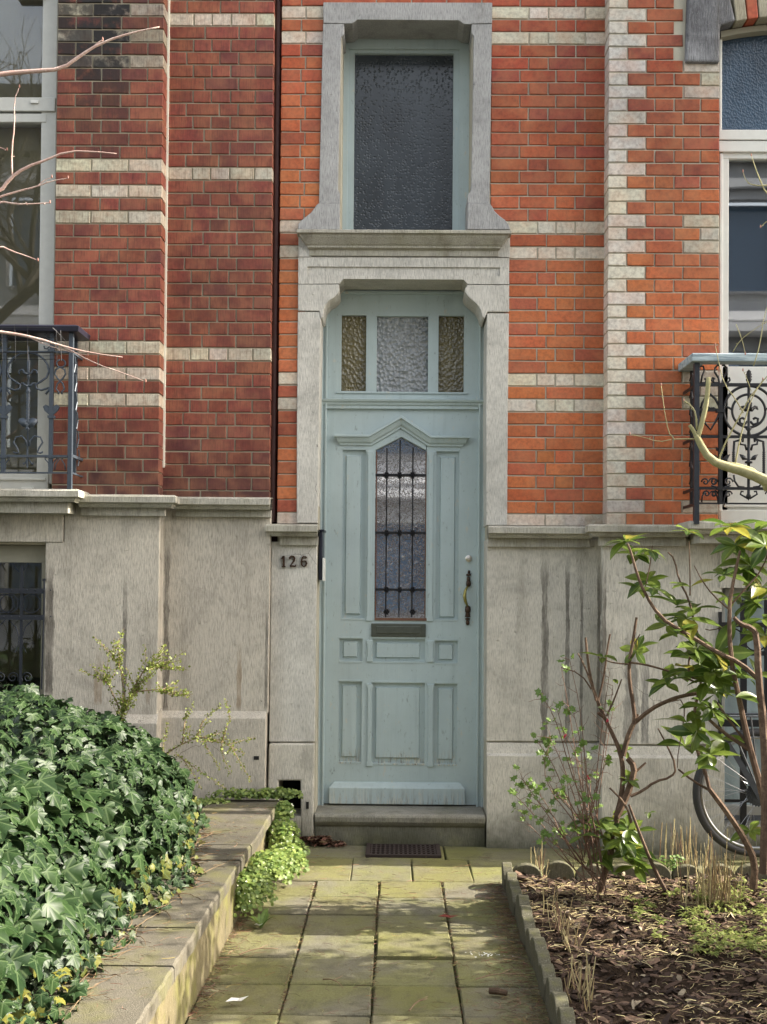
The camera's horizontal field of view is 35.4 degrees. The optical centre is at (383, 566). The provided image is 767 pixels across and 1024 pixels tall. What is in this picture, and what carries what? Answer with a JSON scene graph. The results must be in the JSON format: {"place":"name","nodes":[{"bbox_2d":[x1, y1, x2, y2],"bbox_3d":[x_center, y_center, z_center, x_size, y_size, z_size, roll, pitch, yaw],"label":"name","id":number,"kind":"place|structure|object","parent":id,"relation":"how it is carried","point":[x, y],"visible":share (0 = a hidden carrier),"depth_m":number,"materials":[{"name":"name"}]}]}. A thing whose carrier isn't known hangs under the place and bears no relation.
{"place":"outdoors","nodes":[
{"label":"outdoors","id":0,"kind":"place"},
{"bbox_2d":[250,908,276,927],"bbox_3d":[-0.510,1.452,4.952,0.126,0.073,0.137,1,-1,-14],"label":"plantain","id":1,"kind":"object","parent":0,"point":[262,919],"visible":1,"depth_m":4.97,"materials":[{"name":"green plant"}]},
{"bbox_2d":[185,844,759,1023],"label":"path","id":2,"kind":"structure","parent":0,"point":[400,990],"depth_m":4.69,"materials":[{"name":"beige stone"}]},
{"bbox_2d":[226,996,247,1001],"bbox_3d":[-0.490,1.450,4.029,0.084,0.011,0.027,1,-1,-28],"label":"paper scrap","id":3,"kind":"object","parent":2,"relation":"on","point":[236,999],"visible":1,"depth_m":4.03,"materials":[{"name":"white paper"}]},
{"bbox_2d":[233,866,277,917],"bbox_3d":[-0.564,1.366,5.122,0.220,0.171,0.415,0,-1,1],"label":"leafy weed","id":4,"kind":"object","parent":2,"relation":"on","point":[254,887],"visible":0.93,"depth_m":5.04,"materials":[{"name":"green plant"}]},
{"bbox_2d":[239,945,277,954],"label":"twig","id":5,"kind":"object","parent":2,"relation":"on","point":[257,948],"visible":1,"depth_m":4.60,"materials":[{"name":"brown wood"}]},
{"bbox_2d":[248,847,309,884],"bbox_3d":[-0.520,1.369,5.554,0.269,0.164,0.589,0,-1,17],"label":"leafy weed","id":6,"kind":"object","parent":2,"relation":"on","point":[280,864],"visible":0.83,"depth_m":5.48,"materials":[{"name":"green plant"}]},
{"bbox_2d":[265,800,310,860],"bbox_3d":[-0.486,1.353,6.079,0.233,0.267,0.618,0,-1,1],"label":"leafy weed","id":7,"kind":"object","parent":2,"relation":"on","point":[283,835],"visible":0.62,"depth_m":6.05,"materials":[{"name":"green plant"}]},
{"bbox_2d":[38,803,550,1023],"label":"moss","id":8,"kind":"object","parent":2,"relation":"on","point":[502,910],"visible":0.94,"depth_m":4.53,"materials":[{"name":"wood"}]},
{"bbox_2d":[293,835,346,846],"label":"dead leaves","id":9,"kind":"object","parent":2,"relation":"on","point":[321,840],"visible":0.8,"depth_m":6.53,"materials":[{"name":"brown plant"}]},
{"bbox_2d":[323,976,342,987],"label":"twig","id":10,"kind":"object","parent":2,"relation":"on","point":[333,980],"visible":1,"depth_m":4.24,"materials":[{"name":"brown wood"}]},
{"bbox_2d":[365,843,440,857],"bbox_3d":[0.105,1.517,6.446,0.398,0.019,0.340,0,-1,1],"label":"iron grate","id":11,"kind":"object","parent":2,"relation":"on","point":[403,850],"visible":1,"depth_m":6.39,"materials":[{"name":"brown metal"}]},
{"bbox_2d":[408,996,427,1011],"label":"twig","id":12,"kind":"object","parent":2,"relation":"on","point":[417,1002],"visible":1,"depth_m":4.01,"materials":[{"name":"brown wood"}]},
{"bbox_2d":[440,914,456,917],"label":"dead leaf","id":13,"kind":"object","parent":2,"relation":"on","point":[445,915],"visible":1,"depth_m":5.08,"materials":[{"name":"red plant"}]},
{"bbox_2d":[489,988,507,995],"bbox_3d":[0.394,1.460,4.133,0.065,0.026,0.023,0,-1,25],"label":"bark stick","id":14,"kind":"object","parent":2,"relation":"on","point":[496,991],"visible":1,"depth_m":4.12,"materials":[{"name":"brown wood"}]},
{"bbox_2d":[475,969,524,979],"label":"twig","id":15,"kind":"object","parent":2,"relation":"on","point":[496,974],"visible":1,"depth_m":4.32,"materials":[{"name":"brown wood"}]},
{"bbox_2d":[501,862,512,891],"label":"edging stone","id":16,"kind":"object","parent":2,"relation":"on","point":[506,867],"visible":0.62,"depth_m":5.61,"materials":[{"name":"stone"}]},
{"bbox_2d":[506,872,516,899],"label":"edging stone","id":17,"kind":"object","parent":2,"relation":"on","point":[511,875],"visible":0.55,"depth_m":5.48,"materials":[{"name":"concrete"}]},
{"bbox_2d":[507,879,519,904],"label":"edging stone","id":18,"kind":"object","parent":2,"relation":"on","point":[512,883],"visible":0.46,"depth_m":5.34,"materials":[{"name":"concrete"}]},
{"bbox_2d":[509,886,521,918],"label":"edging stone","id":19,"kind":"object","parent":2,"relation":"on","point":[514,892],"visible":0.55,"depth_m":5.17,"materials":[{"name":"concrete"}]},
{"bbox_2d":[519,915,535,947],"bbox_3d":[0.570,1.469,4.752,0.045,0.175,0.146,0,-2,-2],"label":"edging stone","id":20,"kind":"object","parent":2,"relation":"on","point":[526,922],"visible":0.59,"depth_m":4.72,"materials":[{"name":"concrete"}]},
{"bbox_2d":[530,937,546,971],"bbox_3d":[0.574,1.462,4.449,0.045,0.175,0.146,0,0,-2],"label":"edging stone","id":21,"kind":"object","parent":2,"relation":"on","point":[537,943],"visible":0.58,"depth_m":4.43,"materials":[{"name":"concrete"}]},
{"bbox_2d":[535,950,550,981],"bbox_3d":[0.572,1.462,4.299,0.045,0.175,0.146,-2,-2,1],"label":"edging stone","id":22,"kind":"object","parent":2,"relation":"on","point":[542,956],"visible":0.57,"depth_m":4.27,"materials":[{"name":"concrete"}]},
{"bbox_2d":[538,963,555,1003],"bbox_3d":[0.566,1.461,4.147,0.045,0.175,0.146,-1,0,0],"label":"edging stone","id":23,"kind":"object","parent":2,"relation":"on","point":[545,970],"visible":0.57,"depth_m":4.12,"materials":[{"name":"concrete"}]},
{"bbox_2d":[545,977,562,1017],"bbox_3d":[0.567,1.457,3.997,0.045,0.175,0.146,2,-1,3],"label":"edging stone","id":24,"kind":"object","parent":2,"relation":"on","point":[553,984],"visible":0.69,"depth_m":3.97,"materials":[{"name":"concrete"}]},
{"bbox_2d":[543,860,573,880],"bbox_3d":[0.831,1.486,5.708,0.146,0.175,0.045,1,-3,3],"label":"edging stone","id":25,"kind":"object","parent":2,"relation":"on","point":[560,869],"visible":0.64,"depth_m":5.69,"materials":[{"name":"concrete"}]},
{"bbox_2d":[549,992,568,1023],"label":"edging stone","id":26,"kind":"object","parent":2,"relation":"on","point":[557,999],"visible":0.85,"depth_m":3.82,"materials":[{"name":"concrete"}]},
{"bbox_2d":[557,1007,575,1023],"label":"edging stone","id":27,"kind":"object","parent":2,"relation":"on","point":[565,1015],"visible":1,"depth_m":3.66,"materials":[{"name":"concrete"}]},
{"bbox_2d":[645,862,670,878],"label":"edging stone","id":28,"kind":"object","parent":2,"relation":"on","point":[663,870],"visible":0.36,"depth_m":5.68,"materials":[{"name":"stone"}]},
{"bbox_2d":[652,817,745,870],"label":"cut stems","id":29,"kind":"object","parent":2,"relation":"on","point":[689,847],"visible":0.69,"depth_m":5.93,"materials":[{"name":"plant"}]},
{"bbox_2d":[705,863,734,876],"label":"edging stone","id":30,"kind":"object","parent":2,"relation":"on","point":[723,865],"visible":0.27,"depth_m":5.67,"materials":[{"name":"stone"}]},
{"bbox_2d":[692,713,766,856],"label":"bicycle","id":31,"kind":"object","parent":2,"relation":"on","point":[710,827],"visible":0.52,"depth_m":6.20,"materials":[{"name":"black metal"}]},
{"bbox_2d":[735,863,766,879],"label":"edging stone","id":32,"kind":"object","parent":2,"relation":"on","point":[746,868],"visible":0.3,"depth_m":5.67,"materials":[{"name":"stone"}]},
{"bbox_2d":[515,871,766,1023],"bbox_3d":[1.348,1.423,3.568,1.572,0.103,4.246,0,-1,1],"label":"bark mulch","id":33,"kind":"object","parent":0,"point":[606,1014],"visible":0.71,"depth_m":4.50,"materials":[{"name":"brown wood"}]},
{"bbox_2d":[530,847,549,882],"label":"cut stems","id":34,"kind":"object","parent":33,"relation":"on","point":[540,856],"visible":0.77,"depth_m":5.74,"materials":[{"name":"plant"}]},
{"bbox_2d":[507,653,622,898],"bbox_3d":[0.819,0.913,5.292,0.533,1.084,0.477,0,-1,1],"label":"currant bush","id":35,"kind":"object","parent":33,"relation":"on","point":[584,797],"visible":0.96,"depth_m":5.26,"materials":[{"name":"green plant"}]},
{"bbox_2d":[543,882,591,954],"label":"cut stems","id":36,"kind":"object","parent":33,"relation":"on","point":[558,920],"visible":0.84,"depth_m":4.71,"materials":[{"name":"plant"}]},
{"bbox_2d":[564,951,597,1023],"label":"cut stems","id":37,"kind":"object","parent":33,"relation":"on","point":[588,988],"visible":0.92,"depth_m":4.02,"materials":[{"name":"plant"}]},
{"bbox_2d":[561,617,696,892],"bbox_3d":[1.074,0.832,5.282,0.579,1.218,0.291,0,-1,1],"label":"rhododendron","id":38,"kind":"object","parent":33,"relation":"on","point":[623,838],"visible":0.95,"depth_m":5.29,"materials":[{"name":"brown plant"}]},
{"bbox_2d":[659,854,685,872],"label":"leafy weed","id":39,"kind":"object","parent":33,"relation":"on","point":[673,860],"visible":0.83,"depth_m":5.73,"materials":[{"name":"green plant"}]},
{"bbox_2d":[601,518,766,888],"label":"rhododendron","id":40,"kind":"object","parent":33,"relation":"on","point":[710,668],"visible":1,"depth_m":5.06,"materials":[{"name":"green plant"}]},
{"bbox_2d":[619,876,766,957],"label":"ground cover","id":41,"kind":"object","parent":33,"relation":"on","point":[749,942],"visible":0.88,"depth_m":4.74,"materials":[{"name":"green plant"}]},
{"bbox_2d":[629,153,766,491],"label":"bare tree","id":42,"kind":"object","parent":33,"relation":"on","point":[751,473],"visible":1,"depth_m":5.29,"materials":[{"name":"beige plant"}]},
{"bbox_2d":[676,846,745,911],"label":"cut stems","id":43,"kind":"object","parent":33,"relation":"on","point":[713,880],"visible":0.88,"depth_m":5.18,"materials":[{"name":"plant"}]},
{"bbox_2d":[724,815,760,820],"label":"ground","id":44,"kind":"structure","parent":0,"point":[753,818],"depth_m":7.67,"materials":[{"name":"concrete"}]},
{"bbox_2d":[0,0,281,809],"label":"brick house","id":45,"kind":"structure","parent":44,"relation":"on","point":[140,512],"depth_m":6.54,"materials":[{"name":"red brick"}]},
{"bbox_2d":[0,545,51,696],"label":"basement window","id":46,"kind":"structure","parent":45,"relation":"in","point":[13,554],"depth_m":6.53,"materials":[{"name":"green paint"}]},
{"bbox_2d":[0,0,57,676],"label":"window","id":47,"kind":"structure","parent":45,"relation":"in","point":[28,28],"depth_m":6.64,"materials":[{"name":"white paint"}]},
{"bbox_2d":[0,324,64,360],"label":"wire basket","id":48,"kind":"object","parent":45,"relation":"attached to","point":[15,352],"visible":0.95,"depth_m":6.19,"materials":[{"name":"black metal"}]},
{"bbox_2d":[15,800,279,1023],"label":"garden wall","id":49,"kind":"structure","parent":44,"relation":"on","point":[174,986],"depth_m":4.02,"materials":[{"name":"stone"}]},
{"bbox_2d":[197,786,302,807],"bbox_3d":[-0.733,1.226,6.411,0.610,0.106,0.158,1,-1,-12],"label":"creeping weed","id":50,"kind":"object","parent":49,"relation":"on","point":[266,793],"visible":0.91,"depth_m":6.40,"materials":[{"name":"green plant"}]},
{"bbox_2d":[265,0,766,856],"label":"brick house","id":51,"kind":"structure","parent":44,"relation":"on","point":[523,264],"depth_m":6.61,"materials":[{"name":"brick"}]},
{"bbox_2d":[324,409,477,804],"bbox_3d":[0.099,0.224,6.832,0.886,2.244,0.099,0,-1,1],"label":"door","id":52,"kind":"structure","parent":51,"relation":"in","point":[400,719],"depth_m":6.84,"materials":[{"name":"blue paint"}]},
{"bbox_2d":[322,290,482,408],"bbox_3d":[0.105,-1.281,6.864,1.052,0.758,0.091,0,-1,1],"label":"transom window","id":53,"kind":"structure","parent":51,"relation":"in","point":[386,347],"depth_m":6.87,"materials":[{"name":"blue paint"}]},
{"bbox_2d":[342,39,469,229],"bbox_3d":[0.140,-2.533,6.923,0.783,1.266,0.080,0,-1,1],"label":"window","id":54,"kind":"structure","parent":51,"relation":"in","point":[406,101],"depth_m":6.92,"materials":[{"name":"grey glass"}]},
{"bbox_2d":[718,35,766,520],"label":"window","id":55,"kind":"structure","parent":51,"relation":"in","point":[742,253],"depth_m":6.60,"materials":[{"name":"white plastic"}]},
{"bbox_2d":[718,588,766,830],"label":"basement window","id":56,"kind":"structure","parent":51,"relation":"in","point":[729,705],"depth_m":6.57,"materials":[{"name":"black glass"}]},
{"bbox_2d":[515,894,529,926],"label":"edging stone","id":57,"kind":"object","parent":44,"relation":"on","point":[521,899],"visible":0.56,"depth_m":5.03,"materials":[{"name":"concrete"}]},
{"bbox_2d":[518,905,532,932],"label":"edging stone","id":58,"kind":"object","parent":44,"relation":"on","point":[525,910],"visible":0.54,"depth_m":4.88,"materials":[{"name":"concrete"}]},
{"bbox_2d":[512,863,541,876],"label":"edging stone","id":59,"kind":"object","parent":44,"relation":"on","point":[526,868],"visible":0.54,"depth_m":5.68,"materials":[{"name":"concrete"}]},
{"bbox_2d":[525,928,540,960],"bbox_3d":[0.574,1.474,4.600,0.045,0.175,0.146,1,0,0],"label":"edging stone","id":60,"kind":"object","parent":44,"relation":"on","point":[532,932],"visible":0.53,"depth_m":4.57,"materials":[{"name":"concrete"}]},
{"bbox_2d":[575,864,601,879],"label":"edging stone","id":61,"kind":"object","parent":44,"relation":"on","point":[579,869],"visible":0.27,"depth_m":5.68,"materials":[{"name":"stone"}]},
{"bbox_2d":[608,863,636,876],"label":"edging stone","id":62,"kind":"object","parent":44,"relation":"on","point":[630,872],"visible":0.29,"depth_m":5.68,"materials":[{"name":"stone"}]},
{"bbox_2d":[671,864,701,879],"bbox_3d":[1.439,1.501,5.701,0.146,0.175,0.045,2,-3,2],"label":"edging stone","id":63,"kind":"object","parent":44,"relation":"on","point":[692,871],"visible":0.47,"depth_m":5.68,"materials":[{"name":"concrete"}]},
{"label":"garden soil","id":64,"kind":"structure","parent":0,"visible":0},
{"bbox_2d":[0,27,159,382],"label":"bare tree","id":65,"kind":"object","parent":64,"relation":"on","point":[28,71],"visible":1,"depth_m":5.04,"materials":[{"name":"brown plant"}]},
{"bbox_2d":[0,683,228,1023],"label":"ivy bush","id":66,"kind":"object","parent":64,"relation":"on","point":[99,813],"visible":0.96,"depth_m":3.98,"materials":[{"name":"green plant"}]},
{"bbox_2d":[78,629,191,721],"bbox_3d":[-1.171,0.568,5.667,0.546,0.563,0.190,0,-1,1],"label":"leaved shrub","id":67,"kind":"object","parent":64,"relation":"in","point":[135,690],"visible":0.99,"depth_m":5.65,"materials":[{"name":"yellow plant"}]},
{"bbox_2d":[161,698,255,789],"bbox_3d":[-0.848,0.850,5.755,0.483,0.433,0.152,1,-1,-12],"label":"leaved shrub","id":68,"kind":"object","parent":64,"relation":"in","point":[220,739],"visible":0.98,"depth_m":5.74,"materials":[{"name":"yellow plant"}]}
]}

